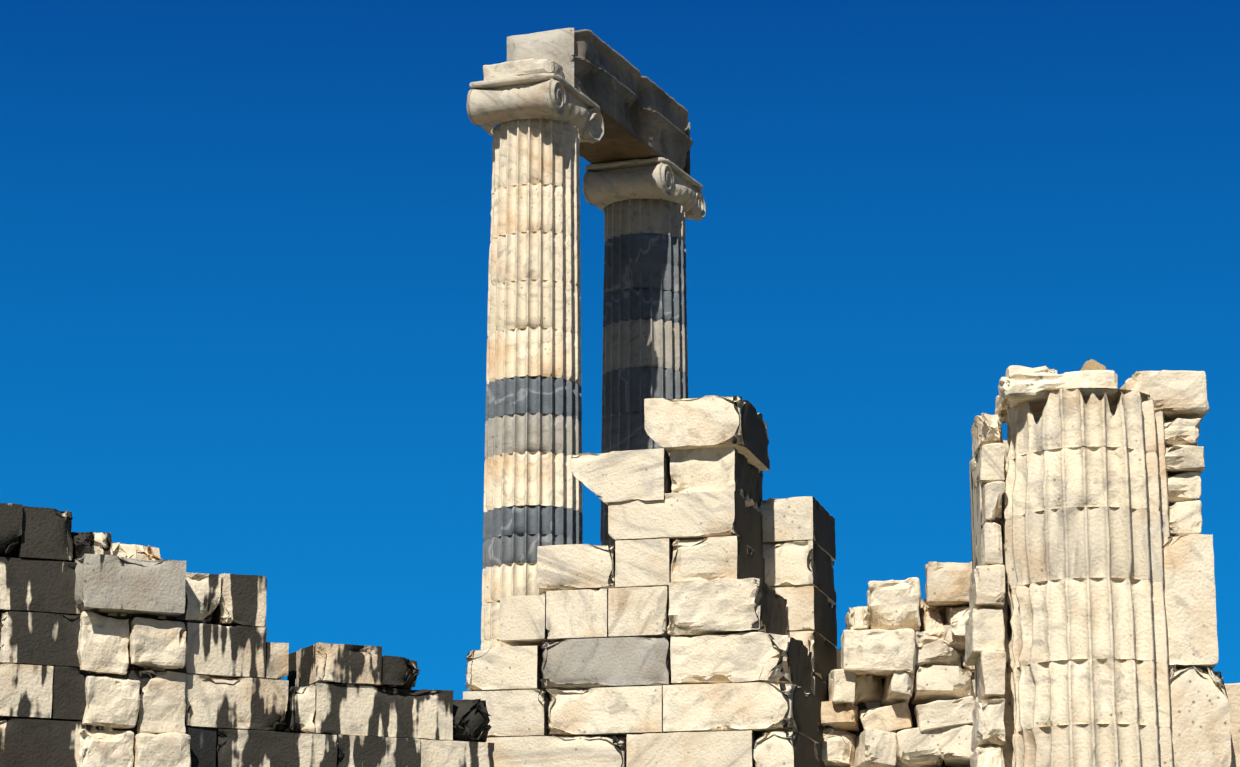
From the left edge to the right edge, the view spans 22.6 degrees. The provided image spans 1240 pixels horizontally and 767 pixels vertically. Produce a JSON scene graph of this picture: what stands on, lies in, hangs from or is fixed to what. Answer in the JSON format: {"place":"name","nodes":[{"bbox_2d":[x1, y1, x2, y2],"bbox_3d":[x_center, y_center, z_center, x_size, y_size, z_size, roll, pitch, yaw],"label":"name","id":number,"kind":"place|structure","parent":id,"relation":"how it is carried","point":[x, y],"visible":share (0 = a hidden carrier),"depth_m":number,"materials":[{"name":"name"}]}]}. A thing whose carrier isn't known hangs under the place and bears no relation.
{"place":"outdoors","nodes":[
{"label":"outdoors","id":0,"kind":"place"},
{"bbox_2d":[0,503,493,766],"bbox_3d":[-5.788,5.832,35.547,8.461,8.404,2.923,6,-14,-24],"label":"wall","id":1,"kind":"structure","parent":0,"point":[121,655],"depth_m":35.10,"materials":[{"name":"stone"}]},
{"bbox_2d":[0,0,1239,699],"label":"sky","id":2,"kind":"structure","parent":0,"point":[245,244],"materials":[{"name":"blue"}]},
{"bbox_2d":[965,359,1239,766],"bbox_3d":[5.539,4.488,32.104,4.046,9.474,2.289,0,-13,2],"label":"ruined column","id":3,"kind":"structure","parent":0,"point":[1091,639],"depth_m":31.95,"materials":[{"name":"stone"}]},
{"label":"ground","id":4,"kind":"structure","parent":0,"visible":0},
{"bbox_2d":[463,395,841,766],"bbox_3d":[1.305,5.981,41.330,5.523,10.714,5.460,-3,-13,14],"label":"pier wall","id":5,"kind":"structure","parent":4,"relation":"on","point":[688,619],"depth_m":39.59,"materials":[{"name":"stone"}]},
{"bbox_2d":[820,562,974,766],"bbox_3d":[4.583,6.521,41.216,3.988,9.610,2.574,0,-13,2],"label":"rubble wall","id":6,"kind":"structure","parent":4,"relation":"on","point":[901,687],"depth_m":40.80,"materials":[{"name":"stone"}]},
{"bbox_3d":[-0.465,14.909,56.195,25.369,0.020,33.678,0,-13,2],"label":"stylobate platform","id":7,"kind":"structure","parent":4,"relation":"on","visible":0},
{"bbox_2d":[467,28,705,649],"bbox_3d":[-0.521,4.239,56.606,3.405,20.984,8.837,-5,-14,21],"label":"columns","id":8,"kind":"structure","parent":7,"relation":"on","point":[556,103],"depth_m":55.33,"materials":[{"name":"stone"}]}
]}

